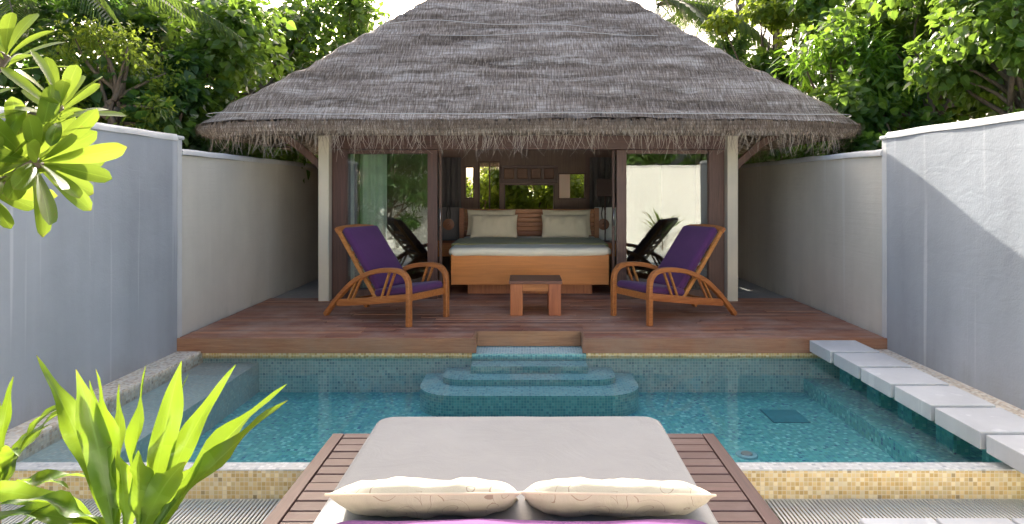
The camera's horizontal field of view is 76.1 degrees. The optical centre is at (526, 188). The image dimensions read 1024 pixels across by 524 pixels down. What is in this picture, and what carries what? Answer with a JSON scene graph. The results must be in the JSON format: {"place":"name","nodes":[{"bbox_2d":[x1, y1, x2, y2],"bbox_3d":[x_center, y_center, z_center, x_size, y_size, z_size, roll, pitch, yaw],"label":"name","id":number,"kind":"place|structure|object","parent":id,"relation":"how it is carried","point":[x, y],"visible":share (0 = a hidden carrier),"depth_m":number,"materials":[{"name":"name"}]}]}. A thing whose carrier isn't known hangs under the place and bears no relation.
{"place":"outdoors","nodes":[
{"label":"outdoors","id":0,"kind":"place"},
{"bbox_2d":[0,0,987,190],"label":"sky","id":1,"kind":"structure","parent":0,"point":[394,7],"materials":[{"name":"white"}]},
{"bbox_2d":[262,433,781,523],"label":"daybed platform","id":2,"kind":"structure","parent":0,"point":[711,465],"depth_m":3.35,"materials":[{"name":"brown wood"}]},
{"bbox_2d":[313,416,717,523],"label":"daybed mattress","id":3,"kind":"object","parent":2,"relation":"on","point":[519,453],"visible":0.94,"depth_m":3.12,"materials":[{"name":"grey fabric"}]},
{"bbox_2d":[324,477,520,518],"bbox_3d":[-0.375,1.198,2.529,0.713,0.228,0.372,0,0,0],"label":"throw pillow","id":4,"kind":"object","parent":3,"relation":"on","point":[468,497],"visible":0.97,"depth_m":2.38,"materials":[{"name":"beige fabric"}]},
{"bbox_2d":[337,519,706,523],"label":"seat cushion","id":5,"kind":"object","parent":3,"relation":"on","point":[507,521],"visible":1,"depth_m":2.27,"materials":[{"name":"purple fabric"}]},
{"bbox_2d":[520,477,716,517],"bbox_3d":[0.335,1.196,2.530,0.718,0.229,0.378,0,0,0],"label":"throw pillow","id":6,"kind":"object","parent":3,"relation":"on","point":[582,496],"visible":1,"depth_m":2.38,"materials":[{"name":"beige fabric"}]},
{"bbox_2d":[401,264,704,298],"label":"room floor","id":7,"kind":"structure","parent":0,"point":[416,274],"depth_m":9.60,"materials":[{"name":"brown wood"}]},
{"bbox_2d":[426,240,455,255],"bbox_3d":[-1.425,1.208,11.175,0.470,0.587,0.550,0,0,0],"label":"night stand","id":8,"kind":"object","parent":7,"relation":"on","point":[446,245],"visible":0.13,"depth_m":10.92,"materials":[{"name":"brown wood"}]},
{"bbox_2d":[449,208,610,293],"bbox_3d":[0.055,0.925,10.318,2.450,1.150,2.485,0,0,0],"label":"bed","id":9,"kind":"object","parent":7,"relation":"on","point":[492,268],"visible":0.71,"depth_m":9.10,"materials":[{"name":"brown wood"}]},
{"bbox_2d":[467,210,515,234],"bbox_3d":[-0.600,0.590,11.283,0.840,0.437,0.244,0,0,0],"label":"bed pillow","id":10,"kind":"object","parent":9,"relation":"on","point":[491,212],"visible":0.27,"depth_m":11.27,"materials":[{"name":"beige fabric"}]},
{"bbox_2d":[470,215,517,237],"bbox_3d":[-0.540,0.640,11.061,0.800,0.378,0.254,0,0,0],"label":"bed pillow","id":11,"kind":"object","parent":9,"relation":"on","point":[494,225],"visible":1,"depth_m":10.98,"materials":[{"name":"beige fabric"}]},
{"bbox_2d":[451,238,607,246],"bbox_3d":[0.054,0.859,10.185,2.334,0.124,1.130,0,0,0],"label":"bed throw","id":12,"kind":"object","parent":9,"relation":"on","point":[479,241],"visible":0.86,"depth_m":9.93,"materials":[{"name":"grey fabric"}]},
{"bbox_2d":[541,215,588,237],"bbox_3d":[0.660,0.640,11.061,0.800,0.378,0.247,0,0,0],"label":"bed pillow","id":13,"kind":"object","parent":9,"relation":"on","point":[565,225],"visible":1,"depth_m":10.98,"materials":[{"name":"beige fabric"}]},
{"bbox_2d":[542,210,590,234],"bbox_3d":[0.700,0.590,11.281,0.840,0.438,0.230,0,0,0],"label":"bed pillow","id":14,"kind":"object","parent":9,"relation":"on","point":[566,212],"visible":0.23,"depth_m":11.27,"materials":[{"name":"beige fabric"}]},
{"bbox_2d":[605,240,627,255],"bbox_3d":[1.500,1.208,11.175,0.400,0.587,0.550,0,0,0],"label":"night stand","id":15,"kind":"object","parent":7,"relation":"on","point":[609,244],"visible":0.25,"depth_m":10.92,"materials":[{"name":"brown wood"}]},
{"bbox_2d":[595,179,615,241],"bbox_3d":[1.360,0.378,11.250,0.320,1.075,0.300,0,0,0],"label":"bedside lamp","id":16,"kind":"object","parent":15,"relation":"on","point":[603,187],"visible":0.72,"depth_m":11.10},
{"label":"ground","id":17,"kind":"structure","parent":0,"visible":0},
{"bbox_2d":[0,0,143,119],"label":"broadleaf tree","id":18,"kind":"object","parent":17,"relation":"on","point":[51,11],"visible":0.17,"depth_m":8.88,"materials":[{"name":"green plant"}]},
{"bbox_2d":[0,107,178,429],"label":"garden wall","id":19,"kind":"structure","parent":17,"relation":"on","point":[86,295],"depth_m":5.34,"materials":[{"name":"white paint"}]},
{"bbox_2d":[0,0,201,84],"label":"broadleaf tree","id":20,"kind":"object","parent":17,"relation":"on","point":[121,10],"visible":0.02,"depth_m":11.74,"materials":[{"name":"green plant"}]},
{"bbox_2d":[32,13,191,132],"bbox_3d":[-5.081,-0.099,8.048,1.798,4.014,1.599,0,0,0],"label":"broadleaf tree","id":21,"kind":"object","parent":17,"relation":"on","point":[126,52],"visible":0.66,"depth_m":7.91,"materials":[{"name":"green plant"}]},
{"bbox_2d":[0,0,245,49],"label":"coconut palm","id":22,"kind":"object","parent":17,"relation":"on","point":[172,6],"visible":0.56,"depth_m":7.84,"materials":[{"name":"green plant"}]},
{"bbox_2d":[1,499,280,523],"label":"gutter grate","id":23,"kind":"object","parent":17,"relation":"in","point":[217,503],"visible":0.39,"depth_m":3.79,"materials":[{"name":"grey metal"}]},
{"bbox_2d":[0,355,287,523],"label":"cordyline plant","id":24,"kind":"object","parent":17,"relation":"on","point":[159,486],"visible":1,"depth_m":1.94,"materials":[{"name":"green plant"}]},
{"bbox_2d":[81,44,236,154],"bbox_3d":[-5.075,-0.026,8.731,2.020,3.869,2.381,0,0,0],"label":"broadleaf tree","id":25,"kind":"object","parent":17,"relation":"on","point":[194,99],"visible":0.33,"depth_m":8.36,"materials":[{"name":"green plant"}]},
{"bbox_2d":[33,0,309,181],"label":"broadleaf tree","id":26,"kind":"object","parent":17,"relation":"on","point":[234,62],"visible":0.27,"depth_m":9.47,"materials":[{"name":"green plant"}]},
{"bbox_2d":[177,135,183,337],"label":"wall pier","id":27,"kind":"structure","parent":17,"relation":"on","point":[179,237],"depth_m":6.61,"materials":[{"name":"paint"}]},
{"bbox_2d":[182,149,317,335],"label":"garden wall","id":28,"kind":"structure","parent":17,"relation":"on","point":[249,231],"depth_m":8.09,"materials":[{"name":"white paint"}]},
{"bbox_2d":[227,141,283,158],"bbox_3d":[-5.236,0.356,10.453,2.520,3.116,2.347,0,0,-38],"label":"hedge shrub","id":29,"kind":"object","parent":17,"relation":"on","point":[241,152],"visible":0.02,"depth_m":9.90,"materials":[{"name":"green plant"}]},
{"bbox_2d":[175,0,346,100],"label":"broadleaf tree","id":30,"kind":"object","parent":17,"relation":"on","point":[309,22],"visible":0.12,"depth_m":13.35,"materials":[{"name":"green plant"}]},
{"bbox_2d":[253,144,311,163],"bbox_3d":[-5.052,0.253,12.472,2.035,3.314,2.762,0,0,0],"label":"hedge shrub","id":31,"kind":"object","parent":17,"relation":"on","point":[299,156],"visible":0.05,"depth_m":12.23,"materials":[{"name":"green plant"}]},
{"bbox_2d":[260,0,390,89],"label":"broadleaf tree","id":32,"kind":"object","parent":17,"relation":"on","point":[356,16],"visible":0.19,"depth_m":14.30,"materials":[{"name":"green plant"}]},
{"bbox_2d":[466,167,509,208],"bbox_3d":[-0.978,0.363,15.500,2.210,3.081,1.998,0,0,-41],"label":"garden shrub","id":33,"kind":"object","parent":17,"relation":"on","point":[494,173],"visible":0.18,"depth_m":15.00,"materials":[{"name":"green plant"}]},
{"bbox_2d":[20,354,981,461],"bbox_3d":[0.040,1.910,5.350,6.720,0.500,2.700,0,0,0],"label":"pool basin","id":34,"kind":"object","parent":17,"relation":"in","point":[724,401],"visible":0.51,"depth_m":6.05,"materials":[{"name":"blue tile"}]},
{"bbox_2d":[4,351,202,461],"bbox_3d":[-3.390,1.817,5.316,0.260,0.365,2.768,0,0,0],"label":"pool coping","id":35,"kind":"object","parent":34,"relation":"on","point":[127,383],"visible":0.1,"depth_m":5.42,"materials":[{"name":"stone"}]},
{"bbox_2d":[202,353,819,357],"bbox_3d":[0.040,1.687,6.644,6.600,0.057,0.112,0,0,0],"label":"waterline tile band","id":36,"kind":"object","parent":34,"relation":"attached to","point":[469,355],"visible":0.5,"depth_m":6.59,"materials":[{"name":"tile"}]},
{"bbox_2d":[1,462,1023,521],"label":"overflow wall","id":37,"kind":"structure","parent":34,"relation":"attached to","point":[771,480],"depth_m":3.92,"materials":[{"name":"tile"}]},
{"bbox_2d":[420,346,637,416],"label":"pool steps","id":38,"kind":"structure","parent":34,"relation":"in","point":[536,381],"depth_m":6.11,"materials":[{"name":"blue tile"}]},
{"bbox_2d":[735,450,757,459],"bbox_3d":[1.700,2.050,5.040,0.170,0.021,0.170,0,0,0],"label":"pool light","id":39,"kind":"object","parent":34,"relation":"on","point":[746,454],"visible":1,"depth_m":5.01,"materials":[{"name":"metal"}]},
{"bbox_2d":[760,409,810,422],"bbox_3d":[2.335,2.057,5.910,0.330,0.012,0.340,0,0,0],"label":"pool drain","id":40,"kind":"object","parent":34,"relation":"on","point":[783,415],"visible":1,"depth_m":5.88,"materials":[{"name":"blue plastic"}]},
{"bbox_2d":[810,340,878,389],"bbox_3d":[3.067,1.722,6.324,0.460,0.399,0.452,0,0,0],"label":"stepping stone","id":41,"kind":"object","parent":34,"relation":"on","point":[826,350],"visible":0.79,"depth_m":6.26,"materials":[{"name":"grey stone"}]},
{"bbox_2d":[834,353,911,407],"bbox_3d":[3.074,1.722,5.822,0.460,0.399,0.452,0,0,0],"label":"stepping stone","id":42,"kind":"object","parent":34,"relation":"on","point":[853,364],"visible":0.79,"depth_m":5.76,"materials":[{"name":"grey stone"}]},
{"bbox_2d":[861,368,948,428],"bbox_3d":[3.067,1.722,5.320,0.460,0.399,0.452,0,0,0],"label":"stepping stone","id":43,"kind":"object","parent":34,"relation":"on","point":[885,381],"visible":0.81,"depth_m":5.26,"materials":[{"name":"grey stone"}]},
{"bbox_2d":[895,386,995,454],"bbox_3d":[3.070,1.722,4.818,0.460,0.399,0.452,0,0,0],"label":"stepping stone","id":44,"kind":"object","parent":34,"relation":"on","point":[925,401],"visible":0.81,"depth_m":4.75,"materials":[{"name":"grey stone"}]},
{"bbox_2d":[875,349,1023,449],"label":"pool coping","id":45,"kind":"object","parent":34,"relation":"on","point":[998,403],"visible":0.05,"depth_m":5.38,"materials":[{"name":"stone"}]},
{"bbox_2d":[935,408,1023,461],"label":"stepping stone","id":46,"kind":"object","parent":34,"relation":"on","point":[974,426],"visible":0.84,"depth_m":4.30,"materials":[{"name":"grey stone"}]},
{"bbox_2d":[986,435,1023,473],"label":"stepping stone","id":47,"kind":"object","parent":34,"relation":"on","point":[1008,450],"visible":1,"depth_m":3.90,"materials":[{"name":"grey stone"}]},
{"bbox_2d":[274,277,785,297],"bbox_3d":[0.075,1.715,11.600,7.350,0.370,5.800,0,0,0],"label":"side passage","id":48,"kind":"object","parent":17,"relation":"on","point":[746,289],"depth_m":9.59},
{"bbox_2d":[480,175,582,208],"bbox_3d":[0.153,0.515,15.627,2.845,2.793,1.858,0,0,0],"label":"garden shrub","id":49,"kind":"object","parent":17,"relation":"on","point":[523,197],"visible":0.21,"depth_m":15.06,"materials":[{"name":"green plant"}]},
{"bbox_2d":[559,174,569,197],"bbox_3d":[0.830,0.610,14.400,0.260,2.620,0.200,0,0,0],"label":"garden post","id":50,"kind":"object","parent":17,"relation":"on","point":[564,185],"depth_m":14.30,"materials":[{"name":"beige"}]},
{"bbox_2d":[546,174,583,206],"bbox_3d":[1.250,0.266,15.545,2.118,3.283,2.012,0,0,0],"label":"garden shrub","id":51,"kind":"object","parent":17,"relation":"on","point":[576,181],"visible":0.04,"depth_m":14.94,"materials":[{"name":"green plant"}]},
{"bbox_2d":[650,0,775,57],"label":"coconut palm","id":52,"kind":"object","parent":17,"relation":"on","point":[685,8],"visible":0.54,"depth_m":14.12,"materials":[{"name":"green plant"}]},
{"bbox_2d":[707,25,757,62],"bbox_3d":[4.104,-0.883,14.529,2.153,5.606,2.119,0,0,29],"label":"broadleaf tree","id":53,"kind":"object","parent":17,"relation":"on","point":[740,45],"visible":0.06,"depth_m":14.29,"materials":[{"name":"green plant"}]},
{"bbox_2d":[669,0,822,72],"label":"coconut palm","id":54,"kind":"object","parent":17,"relation":"on","point":[738,8],"visible":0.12,"depth_m":16.11,"materials":[{"name":"green plant"}]},
{"bbox_2d":[701,0,821,97],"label":"broadleaf tree","id":55,"kind":"object","parent":17,"relation":"on","point":[771,16],"visible":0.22,"depth_m":12.69,"materials":[{"name":"green plant"}]},
{"bbox_2d":[681,0,851,48],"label":"coconut palm","id":56,"kind":"object","parent":17,"relation":"on","point":[775,35],"visible":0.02,"depth_m":18.44,"materials":[{"name":"green plant"}]},
{"bbox_2d":[744,145,797,163],"bbox_3d":[5.127,0.261,12.597,2.012,3.299,2.848,0,0,12],"label":"hedge shrub","id":57,"kind":"object","parent":17,"relation":"on","point":[757,160],"visible":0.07,"depth_m":12.38,"materials":[{"name":"green plant"}]},
{"bbox_2d":[766,140,832,160],"bbox_3d":[5.200,0.334,10.503,2.405,3.173,2.891,0,0,-28],"label":"hedge shrub","id":58,"kind":"object","parent":17,"relation":"on","point":[813,152],"visible":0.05,"depth_m":10.58,"materials":[{"name":"green plant"}]},
{"bbox_2d":[738,149,881,335],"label":"garden wall","id":59,"kind":"structure","parent":17,"relation":"on","point":[810,231],"depth_m":8.14,"materials":[{"name":"white paint"}]},
{"bbox_2d":[741,0,940,155],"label":"broadleaf tree","id":60,"kind":"object","parent":17,"relation":"on","point":[812,9],"visible":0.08,"depth_m":11.80,"materials":[{"name":"green plant"}]},
{"bbox_2d":[768,20,933,150],"bbox_3d":[4.949,-0.322,10.043,2.297,4.467,2.475,0,0,-24],"label":"broadleaf tree","id":61,"kind":"object","parent":17,"relation":"on","point":[813,78],"visible":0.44,"depth_m":9.47,"materials":[{"name":"green plant"}]},
{"bbox_2d":[879,136,886,337],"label":"wall pier","id":62,"kind":"structure","parent":17,"relation":"on","point":[884,235],"depth_m":6.61,"materials":[{"name":"paint"}]},
{"bbox_2d":[764,499,1023,523],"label":"gutter grate","id":63,"kind":"object","parent":17,"relation":"in","point":[951,504],"visible":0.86,"depth_m":3.81,"materials":[{"name":"grey plastic"}]},
{"bbox_2d":[821,92,968,154],"bbox_3d":[4.819,0.305,8.523,1.927,3.209,1.655,0,0,0],"label":"broadleaf tree","id":64,"kind":"object","parent":17,"relation":"on","point":[868,140],"visible":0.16,"depth_m":8.55,"materials":[{"name":"green plant"}]},
{"bbox_2d":[795,0,1023,147],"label":"broadleaf tree","id":65,"kind":"object","parent":17,"relation":"on","point":[854,103],"visible":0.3,"depth_m":9.42,"materials":[{"name":"green plant"}]},
{"bbox_2d":[897,13,1002,118],"bbox_3d":[7.989,-1.413,10.670,4.550,6.662,3.375,0,0,0],"label":"broadleaf tree","id":66,"kind":"object","parent":17,"relation":"on","point":[908,20],"visible":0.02,"depth_m":10.45,"materials":[{"name":"green plant"}]},
{"bbox_2d":[885,111,1023,409],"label":"garden wall","id":67,"kind":"structure","parent":17,"relation":"on","point":[955,250],"depth_m":5.45,"materials":[{"name":"white paint"}]},
{"bbox_2d":[902,0,1023,120],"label":"broadleaf tree","id":68,"kind":"object","parent":17,"relation":"on","point":[981,41],"visible":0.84,"depth_m":7.24,"materials":[{"name":"green plant"}]},
{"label":"paving","id":69,"kind":"structure","parent":0,"visible":0},
{"bbox_2d":[859,518,937,523],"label":"paving slab","id":70,"kind":"structure","parent":69,"relation":"on","point":[896,521],"depth_m":3.47,"materials":[{"name":"stone"}]},
{"bbox_2d":[936,518,1014,523],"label":"paving slab","id":71,"kind":"structure","parent":69,"relation":"on","point":[973,521],"depth_m":3.47,"materials":[{"name":"stone"}]},
{"bbox_2d":[1012,518,1023,523],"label":"paving slab","id":72,"kind":"structure","parent":69,"relation":"on","point":[1018,520],"depth_m":3.47,"materials":[{"name":"stone"}]},
{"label":"planting bed","id":73,"kind":"structure","parent":69,"relation":"on","visible":0},
{"bbox_2d":[16,504,50,523],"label":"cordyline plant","id":74,"kind":"object","parent":73,"relation":"on","point":[30,522],"visible":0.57,"depth_m":1.87,"materials":[{"name":"green plant"}]},
{"bbox_2d":[0,376,84,523],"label":"cordyline plant","id":75,"kind":"object","parent":73,"relation":"on","point":[9,456],"visible":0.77,"depth_m":2.20,"materials":[{"name":"green plant"}]},
{"bbox_2d":[0,12,126,236],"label":"frangipani tree","id":76,"kind":"object","parent":73,"relation":"on","point":[48,140],"visible":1,"depth_m":2.01,"materials":[{"name":"green plant"}]},
{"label":"terrace base","id":77,"kind":"structure","parent":0,"visible":0},
{"bbox_2d":[180,298,883,337],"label":"terrace deck","id":78,"kind":"structure","parent":77,"relation":"on","point":[589,318],"depth_m":7.42,"materials":[{"name":"brown wood"}]},
{"bbox_2d":[323,224,448,326],"bbox_3d":[-1.643,0.973,7.668,1.328,1.065,0.712,0,0,31],"label":"lounge chair","id":79,"kind":"object","parent":78,"relation":"on","point":[387,275],"visible":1,"depth_m":7.54,"materials":[{"name":"purple fabric"}]},
{"bbox_2d":[192,0,862,300],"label":"thatched villa","id":80,"kind":"object","parent":78,"relation":"on","point":[674,120],"visible":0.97,"depth_m":8.81,"materials":[{"name":"grey plant"}]},
{"bbox_2d":[351,154,386,288],"bbox_3d":[-2.185,0.465,9.100,0.510,2.030,0.066,0,0,0],"label":"curtain","id":81,"kind":"object","parent":80,"relation":"hanging from","point":[373,189],"visible":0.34,"depth_m":9.11,"materials":[{"name":"green fabric"}]},
{"bbox_2d":[347,150,437,298],"bbox_3d":[-1.814,0.491,8.875,1.229,2.017,0.050,0,0,0],"label":"sliding door","id":82,"kind":"structure","parent":80,"relation":"in","point":[432,158],"depth_m":8.85,"materials":[{"name":"brown wood"}]},
{"bbox_2d":[354,150,441,297],"bbox_3d":[-1.752,0.491,8.961,1.195,2.017,0.089,0,0,0],"label":"sliding door","id":83,"kind":"structure","parent":80,"relation":"in","point":[357,156],"depth_m":8.95,"materials":[{"name":"wood"}]},
{"bbox_2d":[443,206,453,229],"bbox_3d":[-1.370,0.524,11.565,0.200,0.432,0.070,0,0,0],"label":"hanging disc","id":84,"kind":"object","parent":80,"relation":"hanging from","point":[448,224],"visible":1,"depth_m":11.55,"materials":[{"name":"brown wood"}]},
{"bbox_2d":[438,157,460,206],"bbox_3d":[-1.510,0.450,12.750,0.480,2.100,0.066,0,0,0],"label":"curtain","id":85,"kind":"object","parent":80,"relation":"hanging from","point":[451,181],"visible":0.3,"depth_m":12.75,"materials":[{"name":"fabric"}]},
{"bbox_2d":[590,157,615,208],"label":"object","id":86,"kind":"object","parent":80,"relation":"hanging from","point":[600,167],"visible":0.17,"depth_m":12.75,"materials":[{"name":"brown wood"}]},
{"bbox_2d":[599,206,608,229],"bbox_3d":[1.370,0.524,11.565,0.200,0.432,0.070,0,0,0],"label":"hanging disc","id":87,"kind":"object","parent":80,"relation":"hanging from","point":[601,224],"visible":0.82,"depth_m":11.55,"materials":[{"name":"brown wood"}]},
{"bbox_2d":[612,150,700,288],"bbox_3d":[1.785,0.491,8.961,1.210,2.017,0.089,0,0,0],"label":"sliding door","id":88,"kind":"structure","parent":80,"relation":"in","point":[697,156],"depth_m":8.95,"materials":[{"name":"wood"}]},
{"bbox_2d":[616,150,707,298],"bbox_3d":[1.847,0.491,8.875,1.243,2.017,0.050,0,0,0],"label":"sliding door","id":89,"kind":"structure","parent":80,"relation":"in","point":[621,155],"depth_m":8.85,"materials":[{"name":"brown wood"}]},
{"bbox_2d":[177,331,886,352],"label":"terrace fascia","id":90,"kind":"structure","parent":78,"relation":"attached to","point":[501,338],"depth_m":6.55,"materials":[{"name":"brown wood"}]},
{"bbox_2d":[509,275,561,315],"bbox_3d":[0.113,1.293,7.926,0.625,0.410,0.533,0,0,0],"label":"side table","id":91,"kind":"object","parent":78,"relation":"on","point":[549,284],"visible":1,"depth_m":7.67,"materials":[{"name":"brown wood"}]},
{"bbox_2d":[610,224,736,325],"bbox_3d":[1.743,0.973,7.707,1.329,1.065,0.712,0,0,-29],"label":"lounge chair","id":92,"kind":"object","parent":78,"relation":"on","point":[668,279],"visible":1,"depth_m":7.57,"materials":[{"name":"purple fabric"}]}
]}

